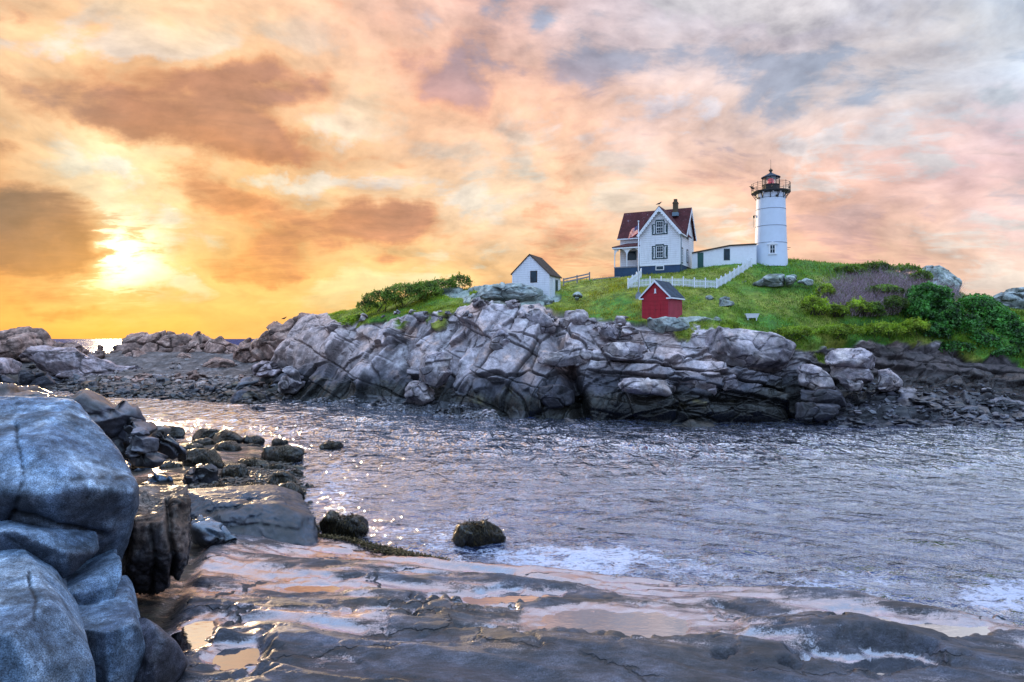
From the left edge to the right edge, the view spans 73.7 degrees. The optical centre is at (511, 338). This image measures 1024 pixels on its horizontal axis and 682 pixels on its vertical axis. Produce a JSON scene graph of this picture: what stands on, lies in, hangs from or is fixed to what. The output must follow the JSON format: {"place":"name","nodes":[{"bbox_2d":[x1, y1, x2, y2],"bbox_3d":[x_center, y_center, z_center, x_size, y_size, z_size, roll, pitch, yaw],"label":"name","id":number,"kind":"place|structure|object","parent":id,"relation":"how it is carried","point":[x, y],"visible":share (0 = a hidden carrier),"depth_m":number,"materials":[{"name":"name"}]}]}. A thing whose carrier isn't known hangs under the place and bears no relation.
{"place":"outdoors","nodes":[
{"label":"outdoors","id":0,"kind":"place"},
{"bbox_2d":[6,351,292,404],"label":"shore","id":1,"kind":"structure","parent":0,"point":[158,362],"depth_m":128.97,"materials":[{"name":"stone"}]},
{"bbox_2d":[0,357,21,374],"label":"rock outcrop","id":2,"kind":"object","parent":1,"relation":"on","point":[11,366],"visible":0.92,"depth_m":117.08,"materials":[{"name":"stone"}]},
{"bbox_2d":[0,326,55,361],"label":"rock outcrop","id":3,"kind":"object","parent":1,"relation":"on","point":[15,343],"visible":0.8,"depth_m":137.58,"materials":[{"name":"stone"}]},
{"bbox_2d":[17,370,55,387],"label":"rock outcrop","id":4,"kind":"object","parent":1,"relation":"on","point":[31,377],"visible":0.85,"depth_m":106.68,"materials":[{"name":"stone"}]},
{"bbox_2d":[52,342,88,354],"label":"rock outcrop","id":5,"kind":"object","parent":1,"relation":"on","point":[80,348],"visible":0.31,"depth_m":136.77,"materials":[{"name":"stone"}]},
{"bbox_2d":[19,345,140,377],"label":"rock outcrop","id":6,"kind":"object","parent":1,"relation":"on","point":[60,362],"visible":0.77,"depth_m":125.44,"materials":[{"name":"stone"}]},
{"bbox_2d":[110,330,191,352],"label":"rock outcrop","id":7,"kind":"object","parent":1,"relation":"on","point":[164,341],"visible":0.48,"depth_m":143.00,"materials":[{"name":"stone"}]},
{"bbox_2d":[29,351,294,403],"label":"rubble","id":8,"kind":"object","parent":1,"relation":"on","point":[111,392],"visible":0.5,"depth_m":109.17,"materials":[{"name":"stone"}]},
{"bbox_2d":[232,376,258,390],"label":"loose rock","id":9,"kind":"object","parent":8,"relation":"on","point":[247,381],"visible":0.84,"depth_m":102.95,"materials":[{"name":"stone"}]},
{"bbox_2d":[251,361,282,376],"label":"rock outcrop","id":10,"kind":"object","parent":8,"relation":"on","point":[265,369],"visible":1,"depth_m":107.02,"materials":[{"name":"stone"}]},
{"bbox_2d":[185,331,210,352],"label":"rock outcrop","id":11,"kind":"object","parent":1,"relation":"on","point":[198,340],"visible":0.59,"depth_m":141.07,"materials":[{"name":"stone"}]},
{"bbox_2d":[203,357,235,367],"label":"rock outcrop","id":12,"kind":"object","parent":1,"relation":"on","point":[216,362],"visible":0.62,"depth_m":128.70,"materials":[{"name":"stone"}]},
{"bbox_2d":[203,336,238,353],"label":"rock outcrop","id":13,"kind":"object","parent":1,"relation":"on","point":[220,345],"visible":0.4,"depth_m":139.74,"materials":[{"name":"stone"}]},
{"bbox_2d":[233,337,257,362],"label":"rock outcrop","id":14,"kind":"object","parent":1,"relation":"on","point":[242,353],"visible":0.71,"depth_m":132.00,"materials":[{"name":"stone"}]},
{"bbox_2d":[0,0,1023,338],"label":"sky","id":15,"kind":"structure","parent":0,"point":[228,169],"materials":[{"name":"orange"}]},
{"bbox_2d":[46,339,1023,625],"bbox_3d":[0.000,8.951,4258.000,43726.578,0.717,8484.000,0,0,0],"label":"sea","id":16,"kind":"structure","parent":0,"point":[928,515],"depth_m":39.33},
{"bbox_2d":[192,427,220,441],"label":"boulder","id":17,"kind":"object","parent":16,"relation":"in","point":[201,432],"visible":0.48,"depth_m":58.93,"materials":[{"name":"stone"}]},
{"bbox_2d":[212,429,243,443],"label":"boulder","id":18,"kind":"object","parent":16,"relation":"in","point":[223,435],"visible":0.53,"depth_m":56.45,"materials":[{"name":"stone"}]},
{"bbox_2d":[243,435,264,445],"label":"boulder","id":19,"kind":"object","parent":16,"relation":"in","point":[255,439],"visible":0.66,"depth_m":56.90,"materials":[{"name":"stone"}]},
{"bbox_2d":[451,518,505,547],"bbox_3d":[-1.456,8.713,29.895,2.472,1.816,2.373,0,0,0],"label":"boulder","id":20,"kind":"object","parent":16,"relation":"in","point":[469,533],"visible":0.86,"depth_m":29.08,"materials":[{"name":"stone"}]},
{"bbox_2d":[126,442,1023,681],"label":"rocky shore","id":21,"kind":"structure","parent":0,"point":[427,623],"depth_m":18.63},
{"bbox_2d":[0,549,95,681],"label":"boulder","id":22,"kind":"object","parent":21,"relation":"on","point":[43,636],"visible":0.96,"depth_m":12.91,"materials":[{"name":"stone"}]},
{"bbox_2d":[0,520,98,578],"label":"boulder","id":23,"kind":"object","parent":22,"relation":"on","point":[64,553],"visible":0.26,"depth_m":16.20,"materials":[{"name":"stone"}]},
{"bbox_2d":[0,396,138,561],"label":"boulder","id":24,"kind":"object","parent":21,"relation":"on","point":[63,464],"visible":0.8,"depth_m":17.70,"materials":[{"name":"stone"}]},
{"bbox_2d":[0,382,145,438],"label":"rock ridge","id":25,"kind":"object","parent":21,"relation":"on","point":[108,417],"visible":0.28,"depth_m":35.70,"materials":[{"name":"stone"}]},
{"bbox_2d":[111,417,167,468],"bbox_3d":[-20.125,5.630,36.628,5.062,3.000,2.455,0,0,44],"label":"boulder","id":26,"kind":"object","parent":25,"relation":"on","point":[136,444],"visible":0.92,"depth_m":35.50,"materials":[{"name":"stone"}]},
{"bbox_2d":[78,575,145,681],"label":"boulder","id":27,"kind":"object","parent":21,"relation":"on","point":[114,634],"visible":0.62,"depth_m":14.92,"materials":[{"name":"stone"}]},
{"bbox_2d":[66,549,121,604],"bbox_3d":[-11.223,6.132,17.524,1.976,1.019,3.552,0,0,-34],"label":"boulder","id":28,"kind":"object","parent":27,"relation":"on","point":[95,579],"visible":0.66,"depth_m":16.64,"materials":[{"name":"stone"}]},
{"bbox_2d":[121,484,191,594],"bbox_3d":[-11.095,6.428,21.354,2.044,3.271,5.370,0,0,-31],"label":"boulder","id":29,"kind":"object","parent":21,"relation":"on","point":[155,558],"visible":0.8,"depth_m":20.00,"materials":[{"name":"stone"}]},
{"bbox_2d":[134,617,187,681],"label":"boulder","id":30,"kind":"object","parent":21,"relation":"on","point":[164,658],"visible":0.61,"depth_m":15.42,"materials":[{"name":"stone"}]},
{"bbox_2d":[149,425,186,461],"bbox_3d":[-20.833,6.336,41.109,2.278,2.446,3.592,0,0,-26],"label":"boulder","id":31,"kind":"object","parent":21,"relation":"on","point":[170,447],"visible":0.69,"depth_m":39.99,"materials":[{"name":"stone"}]},
{"bbox_2d":[171,621,214,650],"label":"pool water","id":32,"kind":"structure","parent":21,"relation":"on","point":[192,635],"depth_m":18.52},
{"bbox_2d":[182,463,219,483],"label":"boulder","id":33,"kind":"object","parent":21,"relation":"on","point":[205,473],"visible":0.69,"depth_m":40.03,"materials":[{"name":"stone"}]},
{"bbox_2d":[182,447,225,468],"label":"boulder","id":34,"kind":"object","parent":21,"relation":"on","point":[197,456],"visible":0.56,"depth_m":44.75,"materials":[{"name":"stone"}]},
{"bbox_2d":[190,515,236,547],"bbox_3d":[-11.981,7.840,27.376,1.816,1.549,2.173,0,0,-35],"label":"boulder","id":35,"kind":"object","parent":21,"relation":"on","point":[206,532],"visible":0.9,"depth_m":26.60,"materials":[{"name":"stone"}]},
{"bbox_2d":[214,440,242,450],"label":"boulder","id":36,"kind":"object","parent":21,"relation":"on","point":[229,445],"visible":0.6,"depth_m":51.66,"materials":[{"name":"stone"}]},
{"bbox_2d":[219,463,248,477],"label":"boulder","id":37,"kind":"object","parent":21,"relation":"on","point":[229,470],"visible":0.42,"depth_m":41.95,"materials":[{"name":"stone"}]},
{"bbox_2d":[213,646,259,670],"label":"pool water","id":38,"kind":"structure","parent":21,"relation":"on","point":[234,658],"depth_m":17.23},
{"bbox_2d":[188,484,317,544],"bbox_3d":[-11.712,7.770,30.302,5.492,1.678,6.964,0,0,-26],"label":"boulder","id":39,"kind":"object","parent":21,"relation":"on","point":[278,513],"visible":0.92,"depth_m":28.89,"materials":[{"name":"stone"}]},
{"bbox_2d":[184,457,321,533],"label":"gravel","id":40,"kind":"structure","parent":21,"relation":"on","point":[259,476],"depth_m":41.77,"materials":[{"name":"stone"}]},
{"bbox_2d":[238,457,267,466],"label":"boulder","id":41,"kind":"object","parent":21,"relation":"on","point":[254,461],"visible":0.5,"depth_m":46.33,"materials":[{"name":"stone"}]},
{"bbox_2d":[267,470,297,484],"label":"boulder","id":42,"kind":"object","parent":21,"relation":"on","point":[278,477],"visible":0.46,"depth_m":40.20,"materials":[{"name":"stone"}]},
{"bbox_2d":[261,444,305,462],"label":"boulder","id":43,"kind":"object","parent":21,"relation":"on","point":[286,453],"visible":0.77,"depth_m":48.42,"materials":[{"name":"stone"}]},
{"bbox_2d":[283,585,339,591],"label":"pool water","id":44,"kind":"structure","parent":21,"relation":"on","point":[317,588],"depth_m":22.39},
{"bbox_2d":[318,510,369,539],"bbox_3d":[-7.540,8.522,30.532,2.546,1.918,2.145,0,0,0],"label":"boulder","id":45,"kind":"object","parent":21,"relation":"on","point":[347,526],"visible":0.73,"depth_m":29.81,"materials":[{"name":"stone"}]},
{"bbox_2d":[318,533,450,559],"bbox_3d":[-5.602,8.707,28.530,6.905,0.981,1.930,0,0,30],"label":"seaweed mat","id":46,"kind":"object","parent":21,"relation":"on","point":[390,550],"visible":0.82,"depth_m":27.74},
{"bbox_2d":[462,592,558,603],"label":"pool water","id":47,"kind":"structure","parent":21,"relation":"on","point":[507,597],"depth_m":21.75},
{"bbox_2d":[538,606,710,637],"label":"pool water","id":48,"kind":"structure","parent":21,"relation":"on","point":[647,625],"depth_m":19.58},
{"bbox_2d":[828,657,935,675],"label":"pool water","id":49,"kind":"structure","parent":21,"relation":"on","point":[881,666],"depth_m":17.15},
{"bbox_2d":[902,623,989,636],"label":"pool water","id":50,"kind":"structure","parent":21,"relation":"on","point":[955,631],"depth_m":19.67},
{"bbox_2d":[259,259,1023,427],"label":"headland","id":51,"kind":"structure","parent":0,"point":[326,355],"depth_m":82.30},
{"bbox_2d":[251,312,309,360],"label":"rock outcrop","id":52,"kind":"object","parent":51,"relation":"on","point":[265,344],"visible":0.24,"depth_m":116.32,"materials":[{"name":"stone"}]},
{"bbox_2d":[278,366,305,393],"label":"rock outcrop","id":53,"kind":"object","parent":51,"relation":"on","point":[290,382],"visible":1,"depth_m":99.93,"materials":[{"name":"stone"}]},
{"bbox_2d":[292,396,501,419],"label":"pebbles","id":54,"kind":"object","parent":51,"relation":"on","point":[417,410],"visible":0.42,"depth_m":84.06,"materials":[{"name":"stone"}]},
{"bbox_2d":[355,279,444,312],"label":"bush","id":55,"kind":"object","parent":51,"relation":"on","point":[411,290],"visible":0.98,"depth_m":102.20,"materials":[{"name":"green plant"}]},
{"bbox_2d":[404,380,434,404],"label":"cliff block","id":56,"kind":"structure","parent":51,"relation":"on","point":[418,392],"depth_m":83.64,"materials":[{"name":"stone"}]},
{"bbox_2d":[419,351,452,388],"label":"cliff block","id":57,"kind":"structure","parent":51,"relation":"on","point":[435,371],"depth_m":82.41,"materials":[{"name":"stone"}]},
{"bbox_2d":[420,271,474,294],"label":"bush","id":58,"kind":"object","parent":51,"relation":"on","point":[452,281],"visible":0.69,"depth_m":104.99,"materials":[{"name":"green plant"}]},
{"bbox_2d":[489,327,510,350],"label":"cliff block","id":59,"kind":"structure","parent":51,"relation":"on","point":[499,340],"depth_m":81.53,"materials":[{"name":"stone"}]},
{"bbox_2d":[469,283,542,302],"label":"hill rock","id":60,"kind":"object","parent":51,"relation":"on","point":[518,292],"visible":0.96,"depth_m":89.87,"materials":[{"name":"stone"}]},
{"bbox_2d":[516,308,555,334],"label":"cliff block","id":61,"kind":"structure","parent":51,"relation":"on","point":[542,319],"depth_m":84.06,"materials":[{"name":"stone"}]},
{"bbox_2d":[511,254,561,297],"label":"white shed","id":62,"kind":"structure","parent":51,"relation":"on","point":[538,272],"depth_m":93.12,"materials":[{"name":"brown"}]},
{"bbox_2d":[536,384,574,408],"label":"cliff block","id":63,"kind":"structure","parent":51,"relation":"on","point":[552,396],"depth_m":75.69,"materials":[{"name":"stone"}]},
{"bbox_2d":[537,343,591,367],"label":"cliff block","id":64,"kind":"structure","parent":51,"relation":"attached to","point":[575,354],"depth_m":78.52,"materials":[{"name":"stone"}]},
{"bbox_2d":[563,309,588,326],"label":"cliff block","id":65,"kind":"structure","parent":51,"relation":"on","point":[577,317],"depth_m":82.95,"materials":[{"name":"stone"}]},
{"bbox_2d":[597,324,618,340],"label":"cliff block","id":66,"kind":"structure","parent":51,"relation":"on","point":[611,331],"depth_m":79.25,"materials":[{"name":"stone"}]},
{"bbox_2d":[600,342,646,360],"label":"cliff block","id":67,"kind":"structure","parent":51,"relation":"on","point":[620,351],"depth_m":75.23,"materials":[{"name":"stone"}]},
{"bbox_2d":[618,378,675,396],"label":"cliff block","id":68,"kind":"structure","parent":51,"relation":"on","point":[647,386],"depth_m":72.38,"materials":[{"name":"stone"}]},
{"bbox_2d":[612,199,696,277],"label":"keepers house","id":69,"kind":"structure","parent":51,"relation":"on","point":[667,238],"depth_m":99.46,"materials":[{"name":"white paint"}]},
{"bbox_2d":[652,244,667,259],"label":"window","id":70,"kind":"structure","parent":69,"relation":"in","point":[659,251],"depth_m":98.26,"materials":[{"name":"glass"}]},
{"bbox_2d":[652,219,667,234],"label":"window","id":71,"kind":"structure","parent":69,"relation":"in","point":[660,227],"depth_m":98.28,"materials":[{"name":"glass"}]},
{"bbox_2d":[639,280,684,318],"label":"red shed","id":72,"kind":"structure","parent":51,"relation":"on","point":[659,298],"depth_m":80.11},
{"bbox_2d":[650,300,659,318],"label":"door","id":73,"kind":"structure","parent":72,"relation":"in","point":[654,305],"depth_m":79.94,"materials":[{"name":"red wood"}]},
{"bbox_2d":[647,316,689,333],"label":"hill rock","id":74,"kind":"object","parent":51,"relation":"on","point":[661,325],"visible":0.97,"depth_m":78.43,"materials":[{"name":"stone"}]},
{"bbox_2d":[627,276,716,288],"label":"picket fence","id":75,"kind":"object","parent":51,"relation":"on","point":[682,280],"visible":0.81,"depth_m":89.60,"materials":[{"name":"white paint"}]},
{"bbox_2d":[329,258,1023,368],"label":"grass","id":76,"kind":"structure","parent":51,"relation":"on","point":[727,324],"depth_m":88.81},
{"bbox_2d":[674,371,716,394],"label":"cliff block","id":77,"kind":"structure","parent":51,"relation":"on","point":[710,388],"depth_m":72.82,"materials":[{"name":"stone"}]},
{"bbox_2d":[692,243,756,268],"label":"covered walkway","id":78,"kind":"structure","parent":51,"relation":"on","point":[733,254],"depth_m":98.78,"materials":[{"name":"white paint"}]},
{"bbox_2d":[723,374,737,390],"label":"cliff block","id":79,"kind":"structure","parent":51,"relation":"on","point":[729,381],"depth_m":72.82,"materials":[{"name":"stone"}]},
{"bbox_2d":[717,257,751,287],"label":"picket fence","id":80,"kind":"object","parent":51,"relation":"on","point":[736,271],"visible":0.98,"depth_m":92.97,"materials":[{"name":"white paint"}]},
{"bbox_2d":[704,326,795,372],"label":"cliff block","id":81,"kind":"structure","parent":51,"relation":"attached to","point":[764,352],"depth_m":74.66,"materials":[{"name":"stone"}]},
{"bbox_2d":[680,261,850,322],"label":"weeds","id":82,"kind":"object","parent":51,"relation":"on","point":[757,287],"visible":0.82,"depth_m":88.50,"materials":[{"name":"green plant"}]},
{"bbox_2d":[752,274,784,286],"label":"hill rock","id":83,"kind":"object","parent":51,"relation":"on","point":[773,280],"visible":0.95,"depth_m":90.36,"materials":[{"name":"stone"}]},
{"bbox_2d":[751,168,790,265],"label":"lighthouse","id":84,"kind":"object","parent":51,"relation":"on","point":[771,230],"visible":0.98,"depth_m":98.21,"materials":[{"name":"paint"}]},
{"bbox_2d":[772,324,818,340],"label":"tussock","id":85,"kind":"object","parent":51,"relation":"on","point":[790,330],"visible":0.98,"depth_m":78.88,"materials":[{"name":"green plant"}]},
{"bbox_2d":[800,293,830,314],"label":"shrub","id":86,"kind":"object","parent":51,"relation":"on","point":[820,305],"visible":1,"depth_m":84.51,"materials":[{"name":"green plant"}]},
{"bbox_2d":[796,364,835,390],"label":"cliff block","id":87,"kind":"structure","parent":51,"relation":"on","point":[812,377],"depth_m":73.40,"materials":[{"name":"stone"}]},
{"bbox_2d":[800,389,846,407],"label":"cliff block","id":88,"kind":"structure","parent":51,"relation":"on","point":[827,396],"depth_m":71.36,"materials":[{"name":"stone"}]},
{"bbox_2d":[814,282,836,297],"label":"shrub","id":89,"kind":"object","parent":51,"relation":"on","point":[818,290],"visible":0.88,"depth_m":88.05,"materials":[{"name":"green plant"}]},
{"bbox_2d":[822,302,849,316],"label":"shrub","id":90,"kind":"object","parent":51,"relation":"on","point":[839,309],"visible":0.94,"depth_m":84.88,"materials":[{"name":"green plant"}]},
{"bbox_2d":[814,321,865,338],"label":"tussock","id":91,"kind":"object","parent":51,"relation":"on","point":[839,327],"visible":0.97,"depth_m":81.24,"materials":[{"name":"green plant"}]},
{"bbox_2d":[836,376,862,390],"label":"cliff block","id":92,"kind":"structure","parent":51,"relation":"on","point":[849,384],"depth_m":73.08,"materials":[{"name":"stone"}]},
{"bbox_2d":[833,263,866,274],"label":"shrub","id":93,"kind":"object","parent":51,"relation":"on","point":[848,268],"visible":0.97,"depth_m":96.97,"materials":[{"name":"green plant"}]},
{"bbox_2d":[829,365,873,383],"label":"cliff block","id":94,"kind":"structure","parent":51,"relation":"on","point":[865,375],"depth_m":74.08,"materials":[{"name":"stone"}]},
{"bbox_2d":[825,347,875,369],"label":"cliff block","id":95,"kind":"structure","parent":94,"relation":"on","point":[859,357],"depth_m":74.28,"materials":[{"name":"stone"}]},
{"bbox_2d":[845,295,872,315],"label":"shrub","id":96,"kind":"object","parent":51,"relation":"on","point":[862,304],"visible":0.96,"depth_m":86.15,"materials":[{"name":"green plant"}]},
{"bbox_2d":[867,301,885,316],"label":"shrub","id":97,"kind":"object","parent":51,"relation":"on","point":[877,307],"visible":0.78,"depth_m":86.30,"materials":[{"name":"green plant"}]},
{"bbox_2d":[860,259,894,272],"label":"shrub","id":98,"kind":"object","parent":51,"relation":"on","point":[870,265],"visible":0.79,"depth_m":98.64,"materials":[{"name":"green plant"}]},
{"bbox_2d":[863,283,905,295],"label":"shrub","id":99,"kind":"object","parent":51,"relation":"on","point":[890,287],"visible":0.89,"depth_m":90.31,"materials":[{"name":"green plant"}]},
{"bbox_2d":[861,319,908,338],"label":"tussock","id":100,"kind":"object","parent":51,"relation":"on","point":[871,327],"visible":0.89,"depth_m":83.32,"materials":[{"name":"green plant"}]},
{"bbox_2d":[875,368,902,391],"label":"cliff block","id":101,"kind":"structure","parent":51,"relation":"on","point":[889,379],"depth_m":74.47,"materials":[{"name":"stone"}]},
{"bbox_2d":[811,264,979,317],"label":"dry brush","id":102,"kind":"object","parent":51,"relation":"on","point":[867,296],"visible":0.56,"depth_m":91.99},
{"bbox_2d":[882,295,909,314],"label":"shrub","id":103,"kind":"object","parent":51,"relation":"on","point":[897,300],"visible":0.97,"depth_m":86.96,"materials":[{"name":"green plant"}]},
{"bbox_2d":[896,392,931,404],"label":"loose rock","id":104,"kind":"object","parent":51,"relation":"on","point":[902,399],"visible":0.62,"depth_m":73.29,"materials":[{"name":"stone"}]},
{"bbox_2d":[899,316,930,334],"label":"tussock","id":105,"kind":"object","parent":51,"relation":"on","point":[914,325],"visible":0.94,"depth_m":84.28,"materials":[{"name":"green plant"}]},
{"bbox_2d":[819,382,1023,427],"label":"rubble","id":106,"kind":"object","parent":51,"relation":"on","point":[987,419],"visible":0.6,"depth_m":72.35,"materials":[{"name":"stone"}]},
{"bbox_2d":[795,402,840,420],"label":"cliff block","id":107,"kind":"structure","parent":106,"relation":"on","point":[807,411],"depth_m":70.19,"materials":[{"name":"stone"}]},
{"bbox_2d":[899,281,965,340],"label":"bush","id":108,"kind":"object","parent":51,"relation":"on","point":[942,304],"visible":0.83,"depth_m":86.94,"materials":[{"name":"green plant"}]},
{"bbox_2d":[923,265,961,294],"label":"hill rock","id":109,"kind":"object","parent":51,"relation":"on","point":[945,274],"visible":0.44,"depth_m":98.77,"materials":[{"name":"stone"}]},
{"bbox_2d":[938,293,1023,357],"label":"bush","id":110,"kind":"object","parent":51,"relation":"on","point":[991,306],"visible":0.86,"depth_m":86.48,"materials":[{"name":"green plant"}]},
{"bbox_2d":[993,287,1023,308],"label":"hill rock","id":111,"kind":"object","parent":51,"relation":"on","point":[1012,297],"visible":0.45,"depth_m":95.01,"materials":[{"name":"stone"}]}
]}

